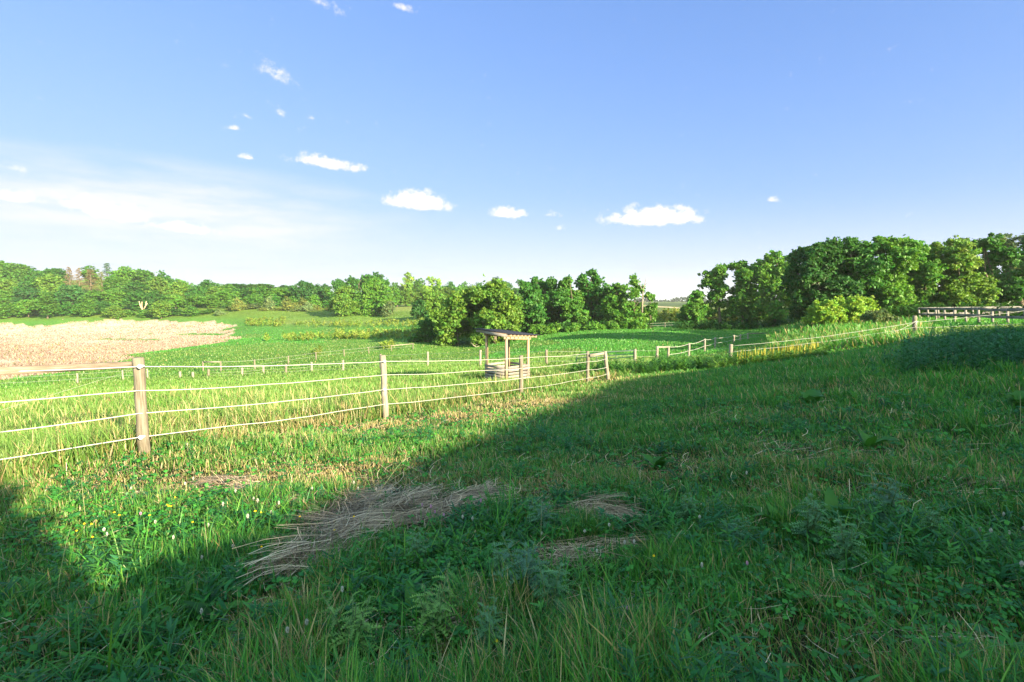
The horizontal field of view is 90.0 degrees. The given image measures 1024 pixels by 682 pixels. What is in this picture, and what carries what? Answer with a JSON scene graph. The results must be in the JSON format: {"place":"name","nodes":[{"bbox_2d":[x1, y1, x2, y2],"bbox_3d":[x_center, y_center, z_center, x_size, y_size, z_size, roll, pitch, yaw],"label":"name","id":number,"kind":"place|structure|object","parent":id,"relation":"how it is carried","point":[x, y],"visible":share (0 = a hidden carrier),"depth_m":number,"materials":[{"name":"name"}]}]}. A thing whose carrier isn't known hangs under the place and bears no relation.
{"place":"outdoors","nodes":[
{"label":"outdoors","id":0,"kind":"place"},
{"bbox_2d":[0,280,1023,681],"bbox_3d":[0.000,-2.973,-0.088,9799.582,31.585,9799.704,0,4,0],"label":"ground","id":1,"kind":"structure","parent":0,"point":[234,318],"depth_m":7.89,"materials":[{"name":"green plant"}]},
{"bbox_2d":[0,278,20,293],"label":"broadleaf tree","id":2,"kind":"object","parent":1,"relation":"on","point":[7,284],"visible":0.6,"depth_m":268.15,"materials":[{"name":"green plant"}]},
{"bbox_2d":[0,303,21,318],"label":"broadleaf tree","id":3,"kind":"object","parent":1,"relation":"on","point":[7,310],"visible":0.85,"depth_m":220.42,"materials":[{"name":"green plant"}]},
{"bbox_2d":[0,263,35,283],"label":"broadleaf tree","id":4,"kind":"object","parent":1,"relation":"on","point":[18,271],"visible":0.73,"depth_m":295.89,"materials":[{"name":"green plant"}]},
{"bbox_2d":[8,286,39,302],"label":"broadleaf tree","id":5,"kind":"object","parent":1,"relation":"on","point":[28,293],"visible":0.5,"depth_m":237.45,"materials":[{"name":"green plant"}]},
{"bbox_2d":[11,299,40,316],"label":"broadleaf tree","id":6,"kind":"object","parent":1,"relation":"on","point":[22,308],"visible":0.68,"depth_m":221.82,"materials":[{"name":"green plant"}]},
{"bbox_2d":[26,295,63,318],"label":"broadleaf tree","id":7,"kind":"object","parent":1,"relation":"on","point":[48,306],"visible":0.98,"depth_m":217.24,"materials":[{"name":"green plant"}]},
{"bbox_2d":[31,273,66,293],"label":"broadleaf tree","id":8,"kind":"object","parent":1,"relation":"on","point":[47,282],"visible":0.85,"depth_m":263.94,"materials":[{"name":"green plant"}]},
{"bbox_2d":[40,268,68,283],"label":"broadleaf tree","id":9,"kind":"object","parent":1,"relation":"on","point":[59,272],"visible":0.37,"depth_m":299.44,"materials":[{"name":"green plant"}]},
{"bbox_2d":[56,301,78,315],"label":"broadleaf tree","id":10,"kind":"object","parent":1,"relation":"on","point":[68,307],"visible":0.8,"depth_m":220.47,"materials":[{"name":"green plant"}]},
{"bbox_2d":[53,284,85,304],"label":"broadleaf tree","id":11,"kind":"object","parent":1,"relation":"on","point":[72,294],"visible":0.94,"depth_m":237.91,"materials":[{"name":"green plant"}]},
{"bbox_2d":[70,302,97,316],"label":"broadleaf tree","id":12,"kind":"object","parent":1,"relation":"on","point":[84,309],"visible":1,"depth_m":216.78,"materials":[{"name":"green plant"}]},
{"bbox_2d":[76,290,104,304],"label":"broadleaf tree","id":13,"kind":"object","parent":1,"relation":"on","point":[91,297],"visible":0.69,"depth_m":236.01,"materials":[{"name":"green plant"}]},
{"bbox_2d":[97,288,128,307],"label":"broadleaf tree","id":14,"kind":"object","parent":1,"relation":"on","point":[113,296],"visible":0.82,"depth_m":235.24,"materials":[{"name":"green plant"}]},
{"bbox_2d":[101,305,126,318],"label":"broadleaf tree","id":15,"kind":"object","parent":1,"relation":"on","point":[113,311],"visible":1,"depth_m":217.11,"materials":[{"name":"green plant"}]},
{"bbox_2d":[100,277,131,290],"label":"broadleaf tree","id":16,"kind":"object","parent":1,"relation":"on","point":[114,282],"visible":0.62,"depth_m":267.28,"materials":[{"name":"green plant"}]},
{"bbox_2d":[0,319,240,379],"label":"dry reeds","id":17,"kind":"object","parent":1,"relation":"on","point":[39,350],"visible":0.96,"depth_m":133.59,"materials":[{"name":"beige plant"}]},
{"bbox_2d":[104,266,137,288],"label":"broadleaf tree","id":18,"kind":"object","parent":1,"relation":"on","point":[124,272],"visible":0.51,"depth_m":291.35,"materials":[{"name":"green plant"}]},
{"bbox_2d":[121,291,146,310],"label":"broadleaf tree","id":19,"kind":"object","parent":1,"relation":"on","point":[134,298],"visible":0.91,"depth_m":237.29,"materials":[{"name":"green plant"}]},
{"bbox_2d":[121,281,150,294],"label":"broadleaf tree","id":20,"kind":"object","parent":1,"relation":"on","point":[135,286],"visible":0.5,"depth_m":263.65,"materials":[{"name":"green plant"}]},
{"bbox_2d":[130,268,154,282],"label":"broadleaf tree","id":21,"kind":"object","parent":1,"relation":"on","point":[142,275],"visible":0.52,"depth_m":293.97,"materials":[{"name":"green plant"}]},
{"bbox_2d":[140,276,168,294],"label":"broadleaf tree","id":22,"kind":"object","parent":1,"relation":"on","point":[159,284],"visible":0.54,"depth_m":269.52,"materials":[{"name":"green plant"}]},
{"bbox_2d":[143,290,167,308],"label":"broadleaf tree","id":23,"kind":"object","parent":1,"relation":"on","point":[153,296],"visible":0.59,"depth_m":238.04,"materials":[{"name":"green plant"}]},
{"bbox_2d":[147,299,172,318],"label":"broadleaf tree","id":24,"kind":"object","parent":1,"relation":"on","point":[159,309],"visible":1,"depth_m":215.79,"materials":[{"name":"green plant"}]},
{"bbox_2d":[165,294,187,308],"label":"broadleaf tree","id":25,"kind":"object","parent":1,"relation":"on","point":[177,301],"visible":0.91,"depth_m":240.48,"materials":[{"name":"green plant"}]},
{"bbox_2d":[163,281,191,298],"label":"broadleaf tree","id":26,"kind":"object","parent":1,"relation":"on","point":[176,288],"visible":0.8,"depth_m":264.48,"materials":[{"name":"green plant"}]},
{"bbox_2d":[182,293,202,306],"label":"broadleaf tree","id":27,"kind":"object","parent":1,"relation":"on","point":[193,299],"visible":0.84,"depth_m":243.90,"materials":[{"name":"green plant"}]},
{"bbox_2d":[197,294,223,307],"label":"broadleaf tree","id":28,"kind":"object","parent":1,"relation":"on","point":[211,300],"visible":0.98,"depth_m":239.83,"materials":[{"name":"green plant"}]},
{"bbox_2d":[181,600,246,635],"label":"dock plant","id":29,"kind":"object","parent":1,"relation":"on","point":[207,611],"visible":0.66,"depth_m":2.71,"materials":[{"name":"green plant"}]},
{"bbox_2d":[242,293,264,304],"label":"broadleaf tree","id":30,"kind":"object","parent":1,"relation":"on","point":[252,298],"visible":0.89,"depth_m":234.01,"materials":[{"name":"green plant"}]},
{"bbox_2d":[249,285,270,299],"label":"broadleaf tree","id":31,"kind":"object","parent":1,"relation":"on","point":[262,291],"visible":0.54,"depth_m":258.13,"materials":[{"name":"green plant"}]},
{"bbox_2d":[267,287,294,302],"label":"broadleaf tree","id":32,"kind":"object","parent":1,"relation":"on","point":[281,292],"visible":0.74,"depth_m":254.43,"materials":[{"name":"green plant"}]},
{"bbox_2d":[0,351,609,459],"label":"rope fence","id":33,"kind":"object","parent":1,"relation":"on","point":[137,365],"visible":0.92,"depth_m":6.65,"materials":[{"name":"beige wood"}]},
{"bbox_2d":[287,280,324,302],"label":"broadleaf tree","id":34,"kind":"object","parent":1,"relation":"on","point":[305,290],"visible":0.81,"depth_m":238.29,"materials":[{"name":"green plant"}]},
{"bbox_2d":[202,343,413,371],"bbox_3d":[-21.587,1.717,64.459,4.176,2.164,34.721,2,5,21],"label":"rail fence","id":35,"kind":"object","parent":1,"relation":"on","point":[203,362],"visible":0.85,"depth_m":54.75,"materials":[{"name":"wood"}]},
{"bbox_2d":[327,284,362,316],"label":"oak tree","id":36,"kind":"object","parent":1,"relation":"on","point":[342,303],"visible":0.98,"depth_m":185.56,"materials":[{"name":"green plant"}]},
{"bbox_2d":[314,590,383,673],"bbox_3d":[-0.764,1.361,2.436,0.295,0.368,0.298,1,5,12],"label":"thistle","id":37,"kind":"object","parent":1,"relation":"on","point":[352,623],"visible":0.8,"depth_m":2.42,"materials":[{"name":"green plant"}]},
{"bbox_2d":[244,316,467,354],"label":"meadow herbs","id":38,"kind":"object","parent":1,"relation":"on","point":[342,333],"visible":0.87,"depth_m":113.84,"materials":[{"name":"green plant"}]},
{"bbox_2d":[330,271,389,291],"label":"oak tree","id":39,"kind":"object","parent":1,"relation":"on","point":[353,282],"visible":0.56,"depth_m":232.51,"materials":[{"name":"green plant"}]},
{"bbox_2d":[352,277,395,316],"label":"oak tree","id":40,"kind":"object","parent":1,"relation":"on","point":[373,296],"visible":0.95,"depth_m":189.09,"materials":[{"name":"green plant"}]},
{"bbox_2d":[377,581,431,630],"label":"dock plant","id":41,"kind":"object","parent":1,"relation":"on","point":[406,596],"visible":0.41,"depth_m":2.79,"materials":[{"name":"green plant"}]},
{"bbox_2d":[399,272,415,298],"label":"broadleaf tree","id":42,"kind":"object","parent":1,"relation":"on","point":[406,281],"visible":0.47,"depth_m":327.92,"materials":[{"name":"green plant"}]},
{"bbox_2d":[400,527,430,570],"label":"thistle","id":43,"kind":"object","parent":1,"relation":"on","point":[419,550],"visible":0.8,"depth_m":3.38,"materials":[{"name":"green plant"}]},
{"bbox_2d":[410,299,427,317],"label":"bush","id":44,"kind":"object","parent":1,"relation":"on","point":[418,308],"visible":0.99,"depth_m":141.97,"materials":[{"name":"green plant"}]},
{"bbox_2d":[207,349,635,376],"bbox_3d":[-8.465,1.846,39.964,35.608,3.632,5.289,2,5,20],"label":"wire fence","id":45,"kind":"object","parent":1,"relation":"on","point":[427,353],"visible":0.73,"depth_m":40.73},
{"bbox_2d":[407,316,438,342],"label":"bush","id":46,"kind":"object","parent":1,"relation":"on","point":[427,333],"visible":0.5,"depth_m":92.33,"materials":[{"name":"green plant"}]},
{"bbox_2d":[405,561,456,656],"bbox_3d":[-0.384,1.361,2.581,0.312,0.389,0.315,-4,6,-44],"label":"thistle","id":47,"kind":"object","parent":1,"relation":"on","point":[435,615],"visible":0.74,"depth_m":2.55,"materials":[{"name":"green plant"}]},
{"bbox_2d":[415,289,447,318],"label":"oak tree","id":48,"kind":"object","parent":1,"relation":"on","point":[432,299],"visible":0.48,"depth_m":146.98,"materials":[{"name":"green plant"}]},
{"bbox_2d":[427,287,474,346],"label":"box elder","id":49,"kind":"object","parent":1,"relation":"on","point":[451,318],"visible":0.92,"depth_m":85.56,"materials":[{"name":"green plant"}]},
{"bbox_2d":[463,597,510,663],"bbox_3d":[-0.106,1.377,2.395,0.252,0.311,0.211,-3,5,-33],"label":"thistle","id":50,"kind":"object","parent":1,"relation":"on","point":[483,633],"visible":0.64,"depth_m":2.40,"materials":[{"name":"green plant"}]},
{"bbox_2d":[467,274,525,345],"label":"box elder","id":51,"kind":"object","parent":1,"relation":"on","point":[495,302],"visible":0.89,"depth_m":83.51,"materials":[{"name":"green plant"}]},
{"bbox_2d":[487,541,514,578],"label":"thistle","id":52,"kind":"object","parent":1,"relation":"on","point":[497,558],"visible":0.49,"depth_m":3.20,"materials":[{"name":"green plant"}]},
{"bbox_2d":[473,328,537,380],"bbox_3d":[-0.250,0.728,23.221,2.153,2.635,2.373,-4,6,-44],"label":"well","id":53,"kind":"object","parent":1,"relation":"on","point":[507,336],"visible":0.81,"depth_m":22.85,"materials":[{"name":"brown wood"}]},
{"bbox_2d":[0,388,1023,681],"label":"meadow weeds","id":54,"kind":"object","parent":1,"relation":"on","point":[210,590],"visible":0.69,"depth_m":3.07,"materials":[{"name":"green plant"}]},
{"bbox_2d":[0,388,1023,681],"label":"clover leaves","id":55,"kind":"object","parent":1,"relation":"on","point":[938,618],"visible":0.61,"depth_m":3.44,"materials":[{"name":"green plant"}]},
{"bbox_2d":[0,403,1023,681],"bbox_3d":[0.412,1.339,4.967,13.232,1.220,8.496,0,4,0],"label":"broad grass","id":56,"kind":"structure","parent":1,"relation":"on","point":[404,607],"depth_m":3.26,"materials":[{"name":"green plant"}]},
{"bbox_2d":[0,381,1023,681],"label":"straw","id":57,"kind":"object","parent":1,"relation":"on","point":[338,527],"visible":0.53,"depth_m":4.21,"materials":[{"name":"beige plant"}]},
{"bbox_2d":[488,531,558,603],"bbox_3d":[0.060,1.321,2.962,0.397,0.461,0.400,-4,6,-42],"label":"thistle","id":58,"kind":"object","parent":1,"relation":"on","point":[526,559],"visible":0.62,"depth_m":2.92,"materials":[{"name":"green plant"}]},
{"bbox_2d":[518,280,550,331],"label":"ash tree","id":59,"kind":"object","parent":1,"relation":"on","point":[535,300],"visible":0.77,"depth_m":97.30,"materials":[{"name":"green plant"}]},
{"bbox_2d":[525,495,559,534],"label":"thistle","id":60,"kind":"object","parent":1,"relation":"on","point":[538,516],"visible":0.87,"depth_m":3.94,"materials":[{"name":"green plant"}]},
{"bbox_2d":[529,276,569,323],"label":"ash tree","id":61,"kind":"object","parent":1,"relation":"on","point":[548,286],"visible":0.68,"depth_m":101.69,"materials":[{"name":"green plant"}]},
{"bbox_2d":[528,558,571,622],"bbox_3d":[0.203,1.350,2.743,0.246,0.363,0.294,-1,5,-17],"label":"thistle","id":62,"kind":"object","parent":1,"relation":"on","point":[557,581],"visible":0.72,"depth_m":2.73,"materials":[{"name":"green plant"}]},
{"bbox_2d":[556,274,590,324],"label":"ash tree","id":63,"kind":"object","parent":1,"relation":"on","point":[573,305],"visible":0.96,"depth_m":98.89,"materials":[{"name":"green plant"}]},
{"bbox_2d":[573,268,607,323],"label":"ash tree","id":64,"kind":"object","parent":1,"relation":"on","point":[593,291],"visible":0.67,"depth_m":102.40,"materials":[{"name":"green plant"}]},
{"bbox_2d":[599,282,636,322],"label":"ash tree","id":65,"kind":"object","parent":1,"relation":"on","point":[610,303],"visible":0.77,"depth_m":97.90,"materials":[{"name":"green plant"}]},
{"bbox_2d":[618,317,643,328],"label":"shrub","id":66,"kind":"object","parent":1,"relation":"on","point":[625,323],"visible":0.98,"depth_m":94.41,"materials":[{"name":"green plant"}]},
{"bbox_2d":[617,273,651,328],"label":"ash tree","id":67,"kind":"object","parent":1,"relation":"on","point":[630,307],"visible":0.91,"depth_m":96.62,"materials":[{"name":"green plant"}]},
{"bbox_2d":[643,293,657,327],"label":"ash tree","id":68,"kind":"object","parent":1,"relation":"on","point":[652,315],"visible":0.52,"depth_m":97.88,"materials":[{"name":"green plant"}]},
{"bbox_2d":[637,453,678,469],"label":"dock plant","id":69,"kind":"object","parent":1,"relation":"on","point":[659,460],"visible":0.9,"depth_m":5.59,"materials":[{"name":"green plant"}]},
{"bbox_2d":[675,490,701,524],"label":"thistle","id":70,"kind":"object","parent":1,"relation":"on","point":[685,506],"visible":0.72,"depth_m":3.91,"materials":[{"name":"green plant"}]},
{"bbox_2d":[674,289,711,324],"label":"tree","id":71,"kind":"object","parent":1,"relation":"on","point":[695,308],"visible":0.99,"depth_m":97.64,"materials":[{"name":"green plant"}]},
{"bbox_2d":[570,342,829,374],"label":"gate weeds","id":72,"kind":"object","parent":1,"relation":"on","point":[716,361],"visible":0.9,"depth_m":24.06,"materials":[{"name":"green plant"}]},
{"bbox_2d":[659,333,766,356],"bbox_3d":[21.439,-0.518,51.099,33.148,3.046,5.350,-4,6,-42],"label":"rope fence","id":73,"kind":"object","parent":1,"relation":"on","point":[688,344],"visible":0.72,"depth_m":47.09,"materials":[{"name":"wood"}]},
{"bbox_2d":[697,262,730,322],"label":"tree","id":74,"kind":"object","parent":1,"relation":"on","point":[716,277],"visible":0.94,"depth_m":97.70,"materials":[{"name":"green plant"}]},
{"bbox_2d":[656,307,793,322],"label":"sunlit scrub","id":75,"kind":"object","parent":1,"relation":"on","point":[665,315],"visible":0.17,"depth_m":115.44,"materials":[{"name":"green plant"}]},
{"bbox_2d":[713,517,751,549],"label":"thistle","id":76,"kind":"object","parent":1,"relation":"on","point":[738,533],"visible":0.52,"depth_m":3.51,"materials":[{"name":"green plant"}]},
{"bbox_2d":[721,259,757,322],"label":"tree","id":77,"kind":"object","parent":1,"relation":"on","point":[739,300],"visible":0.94,"depth_m":96.17,"materials":[{"name":"green plant"}]},
{"bbox_2d":[518,301,1023,332],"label":"undergrowth","id":78,"kind":"object","parent":1,"relation":"on","point":[908,311],"visible":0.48,"depth_m":92.02,"materials":[{"name":"green plant"}]},
{"bbox_2d":[747,249,795,325],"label":"tree","id":79,"kind":"object","parent":1,"relation":"on","point":[768,274],"visible":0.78,"depth_m":93.45,"materials":[{"name":"green plant"}]},
{"bbox_2d":[744,501,809,529],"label":"dock plant","id":80,"kind":"object","parent":1,"relation":"on","point":[758,508],"visible":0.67,"depth_m":3.94,"materials":[{"name":"green plant"}]},
{"bbox_2d":[798,390,824,406],"bbox_3d":[5.174,1.011,8.889,0.368,0.303,0.443,2,5,19],"label":"burdock","id":81,"kind":"object","parent":1,"relation":"on","point":[809,395],"visible":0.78,"depth_m":8.92,"materials":[{"name":"green plant"}]},
{"bbox_2d":[789,489,837,551],"bbox_3d":[2.084,1.246,3.561,0.335,0.415,0.281,0,4,-4],"label":"thistle","id":82,"kind":"object","parent":1,"relation":"on","point":[812,520],"visible":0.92,"depth_m":3.54,"materials":[{"name":"green plant"}]},
{"bbox_2d":[777,236,865,320],"bbox_3d":[32.753,-6.422,55.321,7.014,9.368,8.793,0,4,0],"label":"maple tree","id":83,"kind":"object","parent":1,"relation":"on","point":[809,273],"visible":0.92,"depth_m":53.22,"materials":[{"name":"green plant"}]},
{"bbox_2d":[800,299,847,324],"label":"shrub","id":84,"kind":"object","parent":1,"relation":"on","point":[827,311],"visible":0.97,"depth_m":42.52,"materials":[{"name":"green plant"}]},
{"bbox_2d":[796,487,856,518],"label":"dock plant","id":85,"kind":"object","parent":1,"relation":"on","point":[831,498],"visible":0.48,"depth_m":4.01,"materials":[{"name":"green plant"}]},
{"bbox_2d":[637,311,1018,357],"bbox_3d":[18.471,-0.039,28.383,23.716,5.420,7.907,3,5,33],"label":"rope fence","id":86,"kind":"object","parent":1,"relation":"on","point":[914,322],"visible":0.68,"depth_m":27.31,"materials":[{"name":"wood"}]},
{"bbox_2d":[817,510,870,572],"bbox_3d":[2.106,1.252,3.207,0.246,0.363,0.294,0,4,-3],"label":"thistle","id":87,"kind":"object","parent":1,"relation":"on","point":[843,542],"visible":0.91,"depth_m":3.19,"materials":[{"name":"green plant"}]},
{"bbox_2d":[833,294,880,323],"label":"shrub","id":88,"kind":"object","parent":1,"relation":"on","point":[857,306],"visible":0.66,"depth_m":44.28,"materials":[{"name":"green plant"}]},
{"bbox_2d":[831,236,894,299],"bbox_3d":[36.672,-6.503,55.613,6.227,9.694,9.489,0,4,0],"label":"maple tree","id":89,"kind":"object","parent":1,"relation":"on","point":[861,264],"visible":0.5,"depth_m":53.46,"materials":[{"name":"green plant"}]},
{"bbox_2d":[845,519,888,546],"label":"thistle","id":90,"kind":"object","parent":1,"relation":"on","point":[865,532],"visible":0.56,"depth_m":3.53,"materials":[{"name":"green plant"}]},
{"bbox_2d":[841,425,901,448],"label":"dock plant","id":91,"kind":"object","parent":1,"relation":"on","point":[870,440],"visible":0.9,"depth_m":6.12,"materials":[{"name":"green plant"}]},
{"bbox_2d":[859,308,903,322],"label":"shrub","id":92,"kind":"object","parent":1,"relation":"on","point":[882,314],"visible":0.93,"depth_m":41.10,"materials":[{"name":"green plant"}]},
{"bbox_2d":[853,467,915,525],"bbox_3d":[2.831,1.194,3.893,0.397,0.461,0.400,-2,5,-24],"label":"thistle","id":93,"kind":"object","parent":1,"relation":"on","point":[893,493],"visible":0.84,"depth_m":3.87,"materials":[{"name":"green plant"}]},
{"bbox_2d":[861,234,930,310],"bbox_3d":[40.662,-6.633,55.753,5.441,9.691,10.217,2,5,20],"label":"maple tree","id":94,"kind":"object","parent":1,"relation":"on","point":[906,253],"visible":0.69,"depth_m":52.47,"materials":[{"name":"green plant"}]},
{"bbox_2d":[885,240,956,306],"bbox_3d":[45.237,-6.657,57.610,6.402,9.128,9.714,0,4,0],"label":"maple tree","id":95,"kind":"object","parent":1,"relation":"on","point":[925,277],"visible":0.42,"depth_m":54.95,"materials":[{"name":"green plant"}]},
{"bbox_2d":[914,503,953,547],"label":"thistle","id":96,"kind":"object","parent":1,"relation":"on","point":[929,520],"visible":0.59,"depth_m":3.47,"materials":[{"name":"green plant"}]},
{"bbox_2d":[865,318,1023,375],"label":"weed thicket","id":97,"kind":"object","parent":1,"relation":"on","point":[985,344],"visible":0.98,"depth_m":13.63,"materials":[{"name":"green plant"}]},
{"bbox_2d":[929,234,1002,306],"bbox_3d":[48.966,-6.971,57.586,6.777,9.522,9.093,0,4,0],"label":"maple tree","id":98,"kind":"object","parent":1,"relation":"on","point":[959,282],"visible":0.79,"depth_m":54.46,"materials":[{"name":"green plant"}]},
{"bbox_2d":[918,306,1023,323],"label":"board fence","id":99,"kind":"object","parent":1,"relation":"on","point":[1007,309],"visible":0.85,"depth_m":42.75,"materials":[{"name":"white wood"}]},
{"bbox_2d":[970,232,1023,303],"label":"maple tree","id":100,"kind":"object","parent":1,"relation":"on","point":[998,254],"visible":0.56,"depth_m":55.05,"materials":[{"name":"green plant"}]},
{"bbox_2d":[972,232,1023,304],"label":"willow tree","id":101,"kind":"object","parent":1,"relation":"on","point":[1009,242],"visible":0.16,"depth_m":63.53,"materials":[{"name":"green plant"}]},
{"bbox_2d":[992,240,1023,299],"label":"maple tree","id":102,"kind":"object","parent":1,"relation":"on","point":[1016,272],"visible":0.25,"depth_m":58.54,"materials":[{"name":"green plant"}]},
{"bbox_2d":[1006,390,1023,408],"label":"burdock","id":103,"kind":"object","parent":1,"relation":"on","point":[1016,395],"visible":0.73,"depth_m":7.86,"materials":[{"name":"green plant"}]},
{"bbox_2d":[0,0,1023,300],"label":"sky","id":104,"kind":"structure","parent":0,"point":[277,143],"materials":[{"name":"blue"}]},
{"bbox_2d":[5,318,1020,679],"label":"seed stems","id":105,"kind":"object","parent":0,"point":[541,512],"visible":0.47,"depth_m":4.69,"materials":[{"name":"green plant"}]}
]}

